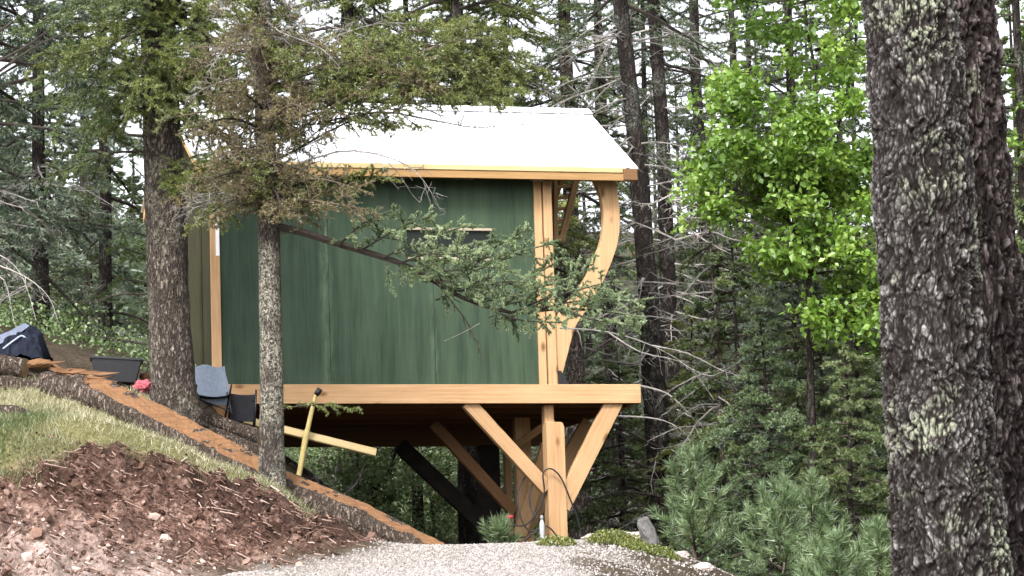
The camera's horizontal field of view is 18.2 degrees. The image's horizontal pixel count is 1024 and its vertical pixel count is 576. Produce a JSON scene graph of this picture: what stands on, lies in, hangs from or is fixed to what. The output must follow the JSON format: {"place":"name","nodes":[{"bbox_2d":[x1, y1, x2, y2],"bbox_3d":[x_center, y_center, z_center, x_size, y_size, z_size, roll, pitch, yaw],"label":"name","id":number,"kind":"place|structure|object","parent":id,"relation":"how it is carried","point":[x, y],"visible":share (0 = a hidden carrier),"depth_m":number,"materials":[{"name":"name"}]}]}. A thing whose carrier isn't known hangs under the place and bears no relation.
{"place":"outdoors","nodes":[
{"label":"outdoors","id":0,"kind":"place"},
{"bbox_2d":[222,538,733,575],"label":"gravel","id":1,"kind":"structure","parent":0,"point":[517,566],"depth_m":28.98,"materials":[{"name":"gravel"}]},
{"bbox_2d":[539,515,544,538],"bbox_3d":[0.341,2.709,36.291,0.060,0.262,0.060,-2,-8,0],"label":"bottle","id":2,"kind":"object","parent":1,"relation":"on","point":[542,529],"visible":0.91,"depth_m":36.27,"materials":[{"name":"plastic"}]},
{"bbox_2d":[533,534,577,546],"bbox_3d":[0.405,2.348,29.572,0.434,0.146,0.345,-7,-9,35],"label":"weed tuft","id":3,"kind":"object","parent":1,"relation":"on","point":[564,541],"visible":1,"depth_m":29.51,"materials":[{"name":"green plant"}]},
{"bbox_2d":[0,219,1016,575],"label":"ground","id":4,"kind":"structure","parent":0,"point":[76,355],"depth_m":29.26,"materials":[{"name":"soil"}]},
{"bbox_2d":[0,354,28,377],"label":"log","id":5,"kind":"object","parent":4,"relation":"on","point":[14,366],"visible":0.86,"depth_m":34.05,"materials":[{"name":"brown wood"}]},
{"bbox_2d":[0,323,52,360],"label":"bag","id":6,"kind":"object","parent":5,"relation":"on","point":[24,340],"visible":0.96,"depth_m":34.44,"materials":[{"name":"blue fabric"}]},
{"bbox_2d":[0,405,31,414],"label":"log","id":7,"kind":"object","parent":4,"relation":"on","point":[6,408],"visible":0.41,"depth_m":31.31,"materials":[{"name":"brown wood"}]},
{"bbox_2d":[0,35,32,321],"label":"conifer tree","id":8,"kind":"object","parent":4,"relation":"on","point":[29,165],"visible":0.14,"depth_m":62.68,"materials":[{"name":"green plant"}]},
{"bbox_2d":[0,77,55,318],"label":"conifer tree","id":9,"kind":"object","parent":4,"relation":"on","point":[15,304],"visible":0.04,"depth_m":74.71,"materials":[{"name":"green plant"}]},
{"bbox_2d":[0,255,59,327],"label":"dead branch","id":10,"kind":"object","parent":4,"relation":"on","point":[19,273],"visible":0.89,"depth_m":35.30,"materials":[{"name":"wood"}]},
{"bbox_2d":[0,0,102,71],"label":"tree branch","id":11,"kind":"object","parent":4,"relation":"on","point":[18,50],"visible":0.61,"depth_m":35.98,"materials":[{"name":"wood"}]},
{"bbox_2d":[0,0,145,332],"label":"conifer tree","id":12,"kind":"object","parent":4,"relation":"on","point":[38,159],"visible":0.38,"depth_m":42.51,"materials":[{"name":"green plant"}]},
{"bbox_2d":[0,0,147,355],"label":"conifer tree","id":13,"kind":"object","parent":4,"relation":"on","point":[11,206],"visible":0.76,"depth_m":40.03,"materials":[{"name":"green plant"}]},
{"bbox_2d":[0,0,148,350],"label":"conifer tree","id":14,"kind":"object","parent":4,"relation":"on","point":[91,285],"visible":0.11,"depth_m":58.75,"materials":[{"name":"green plant"}]},
{"bbox_2d":[3,0,148,345],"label":"conifer tree","id":15,"kind":"object","parent":4,"relation":"on","point":[104,261],"visible":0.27,"depth_m":45.45,"materials":[{"name":"green plant"}]},
{"bbox_2d":[52,290,147,348],"bbox_3d":[-4.815,0.389,37.535,1.328,0.766,0.594,-2,-8,0],"label":"dead branch","id":16,"kind":"object","parent":4,"relation":"on","point":[131,341],"visible":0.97,"depth_m":37.56,"materials":[{"name":"wood"}]},
{"bbox_2d":[90,355,148,384],"bbox_3d":[-4.262,0.901,34.714,0.638,0.268,0.390,3,-8,-6],"label":"tub","id":17,"kind":"object","parent":4,"relation":"on","point":[128,368],"visible":0.87,"depth_m":34.55,"materials":[{"name":"black plastic"}]},
{"bbox_2d":[0,0,281,428],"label":"conifer tree","id":18,"kind":"object","parent":4,"relation":"on","point":[155,85],"visible":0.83,"depth_m":33.44,"materials":[{"name":"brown plant"}]},
{"bbox_2d":[131,379,150,393],"bbox_3d":[-3.974,1.056,34.387,0.226,0.156,0.198,-2,-8,0],"label":"cloth","id":19,"kind":"object","parent":4,"relation":"on","point":[145,384],"visible":0.92,"depth_m":34.33,"materials":[{"name":"pink fabric"}]},
{"bbox_2d":[139,373,149,379],"bbox_3d":[-3.992,0.967,34.801,0.123,0.098,0.108,-2,-8,0],"label":"wood chunk","id":20,"kind":"object","parent":4,"relation":"on","point":[144,376],"visible":0.81,"depth_m":34.76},
{"bbox_2d":[0,373,351,532],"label":"grass","id":21,"kind":"structure","parent":4,"relation":"on","point":[14,419],"depth_m":30.15,"materials":[{"name":"plant"}]},
{"bbox_2d":[0,431,386,575],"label":"mulch","id":22,"kind":"object","parent":4,"relation":"on","point":[34,534],"visible":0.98,"depth_m":29.15,"materials":[{"name":"wood"}]},
{"bbox_2d":[112,3,299,149],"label":"conifer tree","id":23,"kind":"object","parent":4,"relation":"on","point":[201,49],"visible":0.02,"depth_m":50.94,"materials":[{"name":"green plant"}]},
{"bbox_2d":[195,365,232,416],"bbox_3d":[-3.237,1.095,34.391,0.438,0.561,0.358,1,-8,-17],"label":"camp chair","id":24,"kind":"object","parent":4,"relation":"on","point":[212,386],"visible":0.72,"depth_m":34.44,"materials":[{"name":"blue fabric"}]},
{"bbox_2d":[204,412,259,443],"bbox_3d":[-3.193,1.443,34.073,1.084,0.498,0.186,-2,-8,5],"label":"log","id":25,"kind":"object","parent":4,"relation":"on","point":[245,431],"visible":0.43,"depth_m":33.97,"materials":[{"name":"brown wood"}]},
{"bbox_2d":[208,425,258,455],"bbox_3d":[-3.110,1.614,33.843,1.063,0.607,0.231,-2,-8,6],"label":"log","id":26,"kind":"object","parent":4,"relation":"on","point":[250,446],"visible":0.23,"depth_m":33.74,"materials":[{"name":"brown wood"}]},
{"bbox_2d":[36,361,444,544],"bbox_3d":[-2.909,1.742,32.179,4.871,2.390,0.715,-6,-9,30],"label":"log","id":27,"kind":"object","parent":4,"relation":"on","point":[98,392],"visible":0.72,"depth_m":32.04,"materials":[{"name":"brown wood"}]},
{"bbox_2d":[0,375,36,389],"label":"log","id":28,"kind":"object","parent":27,"relation":"on","point":[8,381],"visible":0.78,"depth_m":33.65,"materials":[{"name":"brown wood"}]},
{"bbox_2d":[27,358,51,369],"bbox_3d":[-4.993,0.801,33.815,0.266,0.113,0.199,-2,-8,0],"label":"wood chunk","id":29,"kind":"object","parent":28,"relation":"on","point":[38,363],"visible":0.97,"depth_m":33.76,"materials":[{"name":"wood"}]},
{"bbox_2d":[228,389,256,427],"bbox_3d":[-2.936,1.321,34.834,0.302,0.425,0.231,2,-5,-5],"label":"folding stool","id":30,"kind":"object","parent":4,"relation":"on","point":[243,407],"visible":0.82,"depth_m":34.73,"materials":[{"name":"black fabric"}]},
{"bbox_2d":[209,0,308,82],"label":"conifer tree","id":31,"kind":"object","parent":4,"relation":"on","point":[238,59],"depth_m":63.33,"materials":[{"name":"green plant"}]},
{"bbox_2d":[296,387,322,475],"bbox_3d":[-2.227,1.610,35.051,0.349,1.036,0.073,-4,-8,19],"label":"tool","id":32,"kind":"object","parent":4,"relation":"on","point":[306,433],"visible":0.84,"depth_m":35.04,"materials":[{"name":"yellow wood"}]},
{"bbox_2d":[289,447,366,494],"bbox_3d":[-2.166,2.147,36.919,1.009,0.719,0.598,5,-10,-42],"label":"dead brush","id":33,"kind":"object","parent":4,"relation":"on","point":[323,477],"visible":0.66,"depth_m":37.02,"materials":[{"name":"plant"}]},
{"bbox_2d":[251,0,494,498],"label":"conifer tree","id":34,"kind":"object","parent":4,"relation":"on","point":[350,12],"visible":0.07,"depth_m":43.84,"materials":[{"name":"green plant"}]},
{"bbox_2d":[303,447,445,531],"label":"shrub","id":35,"kind":"object","parent":4,"relation":"on","point":[349,474],"visible":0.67,"depth_m":40.92,"materials":[{"name":"green plant"}]},
{"bbox_2d":[311,0,453,473],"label":"conifer tree","id":36,"kind":"object","parent":4,"relation":"on","point":[374,12],"visible":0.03,"depth_m":60.96,"materials":[{"name":"green plant"}]},
{"bbox_2d":[141,101,640,543],"bbox_3d":[-1.484,0.704,37.796,5.210,5.865,3.670,0,-8,-16],"label":"cabin","id":37,"kind":"object","parent":4,"relation":"on","point":[397,369],"visible":0.69,"depth_m":36.59,"materials":[{"name":"green wood"}]},
{"bbox_2d":[243,419,376,456],"bbox_3d":[-2.217,1.631,35.157,1.502,0.090,0.041,15,-32,-9],"label":"plank","id":38,"kind":"object","parent":37,"relation":"attached to","point":[335,442],"visible":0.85,"depth_m":35.17,"materials":[{"name":"wood"}]},
{"bbox_2d":[406,227,493,260],"bbox_3d":[-0.712,-0.500,36.641,1.017,0.373,0.080,0,-8,-16],"label":"window","id":39,"kind":"structure","parent":37,"relation":"in","point":[478,234],"depth_m":36.65,"materials":[{"name":"black glass"}]},
{"bbox_2d":[507,468,581,541],"bbox_3d":[0.358,2.485,36.409,0.880,0.861,0.219,-2,-8,0],"label":"hose","id":40,"kind":"object","parent":37,"relation":"attached to","point":[511,517],"visible":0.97,"depth_m":36.37,"materials":[{"name":"black plastic"}]},
{"bbox_2d":[309,0,489,531],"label":"conifer tree","id":41,"kind":"object","parent":4,"relation":"on","point":[373,27],"visible":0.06,"depth_m":43.08,"materials":[{"name":"green plant"}]},
{"bbox_2d":[151,0,653,492],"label":"conifer tree","id":42,"kind":"object","parent":4,"relation":"on","point":[273,115],"visible":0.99,"depth_m":31.12,"materials":[{"name":"green plant"}]},
{"bbox_2d":[355,447,513,541],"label":"shrub","id":43,"kind":"object","parent":4,"relation":"on","point":[439,505],"visible":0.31,"depth_m":42.63,"materials":[{"name":"green plant"}]},
{"bbox_2d":[0,81,883,504],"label":"wood","id":44,"kind":"object","parent":4,"relation":"on","point":[138,271],"visible":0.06,"depth_m":71.33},
{"bbox_2d":[0,284,890,575],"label":"undergrowth","id":45,"kind":"object","parent":4,"relation":"on","point":[54,328],"visible":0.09,"depth_m":39.54,"materials":[{"name":"green plant"}]},
{"bbox_2d":[316,0,597,543],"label":"conifer tree","id":46,"kind":"object","parent":4,"relation":"on","point":[467,487],"visible":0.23,"depth_m":41.52,"materials":[{"name":"green plant"}]},
{"bbox_2d":[519,2,739,116],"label":"dead branch","id":47,"kind":"object","parent":46,"relation":"attached to","point":[590,82],"visible":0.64,"depth_m":42.54,"materials":[{"name":"wood"}]},
{"bbox_2d":[425,447,567,538],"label":"shrub","id":48,"kind":"object","parent":4,"relation":"on","point":[502,481],"visible":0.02,"depth_m":44.95,"materials":[{"name":"green plant"}]},
{"bbox_2d":[476,509,524,542],"bbox_3d":[-0.152,2.738,33.456,0.512,0.880,0.509,-6,-9,29],"label":"pine sapling","id":49,"kind":"object","parent":4,"relation":"on","point":[499,533],"visible":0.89,"depth_m":33.42,"materials":[{"name":"plant"}]},
{"bbox_2d":[401,0,635,541],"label":"conifer tree","id":50,"kind":"object","parent":4,"relation":"on","point":[581,229],"visible":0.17,"depth_m":43.94,"materials":[{"name":"green plant"}]},
{"bbox_2d":[499,105,604,530],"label":"conifer tree","id":51,"kind":"object","parent":4,"relation":"on","point":[536,447],"visible":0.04,"depth_m":58.12,"materials":[{"name":"green plant"}]},
{"bbox_2d":[581,533,596,539],"bbox_3d":[0.774,2.391,30.652,0.244,0.079,0.163,-2,-8,0],"label":"stone","id":52,"kind":"object","parent":4,"relation":"on","point":[585,537],"visible":0.27,"depth_m":30.60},
{"bbox_2d":[491,0,692,539],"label":"conifer tree","id":53,"kind":"object","parent":4,"relation":"on","point":[577,369],"visible":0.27,"depth_m":44.33,"materials":[{"name":"green plant"}]},
{"bbox_2d":[554,181,648,516],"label":"conifer tree","id":54,"kind":"object","parent":4,"relation":"on","point":[586,336],"visible":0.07,"depth_m":64.44,"materials":[{"name":"green plant"}]},
{"bbox_2d":[515,0,696,531],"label":"conifer tree","id":55,"kind":"object","parent":4,"relation":"on","point":[608,373],"visible":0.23,"depth_m":50.51,"materials":[{"name":"green plant"}]},
{"bbox_2d":[512,1,702,534],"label":"conifer tree","id":56,"kind":"object","parent":4,"relation":"on","point":[614,134],"visible":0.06,"depth_m":52.32,"materials":[{"name":"green plant"}]},
{"bbox_2d":[567,343,650,533],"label":"conifer tree","id":57,"kind":"object","parent":4,"relation":"on","point":[599,510],"visible":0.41,"depth_m":41.00,"materials":[{"name":"green plant"}]},
{"bbox_2d":[579,528,648,549],"bbox_3d":[0.970,2.338,29.737,0.780,0.235,0.584,-2,-8,0],"label":"weed tuft","id":58,"kind":"object","parent":4,"relation":"on","point":[604,536],"visible":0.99,"depth_m":29.69,"materials":[{"name":"green plant"}]},
{"bbox_2d":[593,184,644,504],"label":"conifer tree","id":59,"kind":"object","parent":4,"relation":"on","point":[635,448],"visible":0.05,"depth_m":70.47,"materials":[{"name":"green plant"}]},
{"bbox_2d":[542,0,718,528],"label":"conifer tree","id":60,"kind":"object","parent":4,"relation":"on","point":[642,73],"visible":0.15,"depth_m":52.85,"materials":[{"name":"green plant"}]},
{"bbox_2d":[627,532,641,539],"bbox_3d":[1.168,2.381,30.600,0.170,0.106,0.139,-2,-8,0],"label":"stone","id":61,"kind":"object","parent":4,"relation":"on","point":[636,533],"visible":0.32,"depth_m":30.57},
{"bbox_2d":[533,0,746,550],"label":"conifer tree","id":62,"kind":"object","parent":4,"relation":"on","point":[650,330],"visible":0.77,"depth_m":40.41,"materials":[{"name":"green plant"}]},
{"bbox_2d":[580,420,661,529],"bbox_3d":[1.314,2.274,39.486,1.203,1.454,0.518,0,-8,-16],"label":"dead branch","id":63,"kind":"object","parent":62,"relation":"attached to","point":[643,465],"visible":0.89,"depth_m":39.53,"materials":[{"name":"wood"}]},
{"bbox_2d":[537,0,756,566],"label":"conifer tree","id":64,"kind":"object","parent":4,"relation":"on","point":[665,208],"visible":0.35,"depth_m":44.54,"materials":[{"name":"green plant"}]},
{"bbox_2d":[637,516,659,544],"bbox_3d":[1.318,2.377,30.548,0.174,0.436,0.176,-25,6,-19],"label":"stone","id":65,"kind":"object","parent":4,"relation":"on","point":[646,528],"visible":0.66,"depth_m":30.48,"materials":[{"name":"stone"}]},
{"bbox_2d":[617,540,681,560],"bbox_3d":[1.263,2.426,29.533,0.635,0.227,0.488,-2,-8,0],"label":"weed tuft","id":66,"kind":"object","parent":4,"relation":"on","point":[654,548],"visible":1,"depth_m":29.48,"materials":[{"name":"green plant"}]},
{"bbox_2d":[560,317,742,402],"bbox_3d":[1.531,0.806,35.392,2.127,1.015,0.418,-6,-9,27],"label":"dead branch","id":67,"kind":"object","parent":4,"relation":"on","point":[656,347],"visible":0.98,"depth_m":35.30,"materials":[{"name":"wood"}]},
{"bbox_2d":[625,105,699,465],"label":"conifer tree","id":68,"kind":"object","parent":4,"relation":"on","point":[656,227],"visible":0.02,"depth_m":74.81,"materials":[{"name":"green plant"}]},
{"bbox_2d":[628,84,733,529],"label":"conifer tree","id":69,"kind":"object","parent":4,"relation":"on","point":[681,306],"visible":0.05,"depth_m":60.59,"materials":[{"name":"green plant"}]},
{"bbox_2d":[675,551,689,558],"bbox_3d":[1.567,2.511,29.825,0.177,0.121,0.139,-2,-8,0],"label":"stone","id":70,"kind":"object","parent":4,"relation":"on","point":[684,554],"visible":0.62,"depth_m":29.79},
{"bbox_2d":[678,229,699,343],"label":"conifer tree","id":71,"kind":"object","parent":4,"relation":"on","point":[692,281],"depth_m":90.79,"materials":[{"name":"green plant"}]},
{"bbox_2d":[617,304,765,574],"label":"conifer tree","id":72,"kind":"object","parent":4,"relation":"on","point":[676,381],"visible":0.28,"depth_m":40.10,"materials":[{"name":"green plant"}]},
{"bbox_2d":[644,440,741,560],"bbox_3d":[1.819,2.286,31.257,0.866,1.651,0.961,3,-9,-33],"label":"pine sapling","id":73,"kind":"object","parent":4,"relation":"on","point":[692,515],"visible":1,"depth_m":31.24,"materials":[{"name":"plant"}]},
{"bbox_2d":[612,0,774,554],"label":"conifer tree","id":74,"kind":"object","parent":4,"relation":"on","point":[694,14],"visible":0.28,"depth_m":49.78,"materials":[{"name":"green plant"}]},
{"bbox_2d":[692,562,714,570],"bbox_3d":[1.746,2.579,29.413,0.246,0.119,0.199,-2,-8,0],"label":"stone","id":75,"kind":"object","parent":4,"relation":"on","point":[706,566],"visible":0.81,"depth_m":29.35,"materials":[{"name":"stone"}]},
{"bbox_2d":[637,140,775,569],"bbox_3d":[2.479,0.920,38.167,1.970,5.530,1.667,-2,-8,0],"label":"conifer tree","id":76,"kind":"object","parent":4,"relation":"on","point":[738,275],"visible":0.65,"depth_m":38.24,"materials":[{"name":"brown plant"}]},
{"bbox_2d":[617,385,697,439],"bbox_3d":[1.677,1.492,38.147,1.070,0.691,0.223,-2,-8,0],"label":"dead branch","id":77,"kind":"object","parent":76,"relation":"attached to","point":[620,415],"visible":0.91,"depth_m":38.13,"materials":[{"name":"wood"}]},
{"bbox_2d":[673,260,763,569],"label":"conifer tree","id":78,"kind":"object","parent":4,"relation":"on","point":[724,364],"visible":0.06,"depth_m":42.20,"materials":[{"name":"green plant"}]},
{"bbox_2d":[690,104,754,387],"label":"conifer tree","id":79,"kind":"object","parent":4,"relation":"on","point":[715,248],"depth_m":66.67,"materials":[{"name":"green plant"}]},
{"bbox_2d":[697,194,751,367],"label":"conifer tree","id":80,"kind":"object","parent":4,"relation":"on","point":[721,268],"depth_m":80.76,"materials":[{"name":"green plant"}]},
{"bbox_2d":[653,214,800,574],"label":"conifer tree","id":81,"kind":"object","parent":4,"relation":"on","point":[718,258],"visible":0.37,"depth_m":38.16,"materials":[{"name":"green plant"}]},
{"bbox_2d":[615,191,752,328],"bbox_3d":[2.146,-0.350,38.605,1.883,1.775,0.730,-2,-8,0],"label":"dead branch","id":82,"kind":"object","parent":81,"relation":"attached to","point":[687,276],"visible":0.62,"depth_m":38.74,"materials":[{"name":"wood"}]},
{"bbox_2d":[672,3,825,441],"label":"conifer tree","id":83,"kind":"object","parent":4,"relation":"on","point":[746,50],"visible":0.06,"depth_m":53.72,"materials":[{"name":"green plant"}]},
{"bbox_2d":[635,2,868,575],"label":"conifer tree","id":84,"kind":"object","parent":4,"relation":"on","point":[745,340],"visible":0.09,"depth_m":50.51,"materials":[{"name":"green plant"}]},
{"bbox_2d":[698,314,826,575],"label":"conifer tree","id":85,"kind":"object","parent":4,"relation":"on","point":[770,463],"visible":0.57,"depth_m":35.54,"materials":[{"name":"green plant"}]},
{"bbox_2d":[720,39,823,494],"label":"conifer tree","id":86,"kind":"object","parent":4,"relation":"on","point":[752,46],"visible":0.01,"depth_m":60.97,"materials":[{"name":"green plant"}]},
{"bbox_2d":[667,0,881,531],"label":"leafy tree","id":87,"kind":"object","parent":4,"relation":"on","point":[827,169],"visible":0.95,"depth_m":34.48,"materials":[{"name":"green plant"}]},
{"bbox_2d":[731,471,826,575],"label":"pine sapling","id":88,"kind":"object","parent":4,"relation":"on","point":[777,525],"visible":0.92,"depth_m":30.44,"materials":[{"name":"plant"}]},
{"bbox_2d":[683,0,886,521],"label":"conifer tree","id":89,"kind":"object","parent":4,"relation":"on","point":[790,83],"visible":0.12,"depth_m":45.58,"materials":[{"name":"green plant"}]},
{"bbox_2d":[701,240,888,575],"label":"conifer tree","id":90,"kind":"object","parent":4,"relation":"on","point":[769,314],"visible":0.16,"depth_m":37.14,"materials":[{"name":"green plant"}]},
{"bbox_2d":[728,281,889,575],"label":"conifer tree","id":91,"kind":"object","parent":4,"relation":"on","point":[803,365],"visible":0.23,"depth_m":36.14,"materials":[{"name":"green plant"}]},
{"bbox_2d":[777,464,852,575],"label":"pine sapling","id":92,"kind":"object","parent":4,"relation":"on","point":[816,489],"visible":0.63,"depth_m":32.90,"materials":[{"name":"plant"}]},
{"bbox_2d":[759,0,888,508],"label":"conifer tree","id":93,"kind":"object","parent":4,"relation":"on","point":[839,31],"visible":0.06,"depth_m":50.68,"materials":[{"name":"green plant"}]},
{"bbox_2d":[763,254,892,575],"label":"conifer tree","id":94,"kind":"object","parent":4,"relation":"on","point":[856,370],"visible":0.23,"depth_m":34.98,"materials":[{"name":"green plant"}]},
{"bbox_2d":[784,12,882,485],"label":"conifer tree","id":95,"kind":"object","parent":4,"relation":"on","point":[811,89],"visible":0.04,"depth_m":62.93,"materials":[{"name":"green plant"}]},
{"bbox_2d":[793,525,875,575],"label":"pine sapling","id":96,"kind":"object","parent":4,"relation":"on","point":[838,546],"visible":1,"depth_m":28.46,"materials":[{"name":"plant"}]},
{"bbox_2d":[780,343,891,575],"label":"conifer tree","id":97,"kind":"object","parent":4,"relation":"on","point":[872,436],"visible":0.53,"depth_m":33.46,"materials":[{"name":"green plant"}]},
{"bbox_2d":[815,20,887,568],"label":"conifer tree","id":98,"kind":"object","parent":4,"relation":"on","point":[862,125],"visible":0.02,"depth_m":58.74,"materials":[{"name":"green plant"}]},
{"bbox_2d":[845,511,891,575],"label":"pine sapling","id":99,"kind":"object","parent":4,"relation":"on","point":[877,533],"visible":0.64,"depth_m":29.36,"materials":[{"name":"plant"}]},
{"bbox_2d":[862,198,888,511],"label":"conifer tree","id":100,"kind":"object","parent":4,"relation":"on","point":[869,242],"visible":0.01,"depth_m":60.40,"materials":[{"name":"green plant"}]},
{"bbox_2d":[861,0,1013,575],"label":"tree","id":101,"kind":"object","parent":4,"relation":"on","point":[947,508],"visible":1,"depth_m":12.95,"materials":[{"name":"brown plant"}]},
{"bbox_2d":[955,0,1023,575],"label":"tree","id":102,"kind":"object","parent":4,"relation":"on","point":[1001,260],"visible":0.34,"depth_m":14.59,"materials":[{"name":"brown plant"}]},
{"bbox_2d":[994,0,1015,202],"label":"conifer tree","id":103,"kind":"object","parent":4,"relation":"on","point":[1006,82],"visible":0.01,"depth_m":58.74,"materials":[{"name":"green plant"}]},
{"bbox_2d":[996,0,1023,301],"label":"conifer tree","id":104,"kind":"object","parent":4,"relation":"on","point":[1016,50],"visible":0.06,"depth_m":33.52,"materials":[{"name":"green plant"}]},
{"bbox_2d":[1000,5,1023,245],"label":"conifer tree","id":105,"kind":"object","parent":4,"relation":"on","point":[1004,39],"visible":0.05,"depth_m":44.75,"materials":[{"name":"green plant"}]},
{"bbox_2d":[1006,0,1023,172],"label":"leafy tree","id":106,"kind":"object","parent":4,"relation":"on","point":[1012,142],"visible":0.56,"depth_m":33.67,"materials":[{"name":"green plant"}]},
{"bbox_2d":[0,0,1023,233],"label":"sky","id":107,"kind":"structure","parent":0,"point":[1003,28],"materials":[{"name":"white"}]}
]}

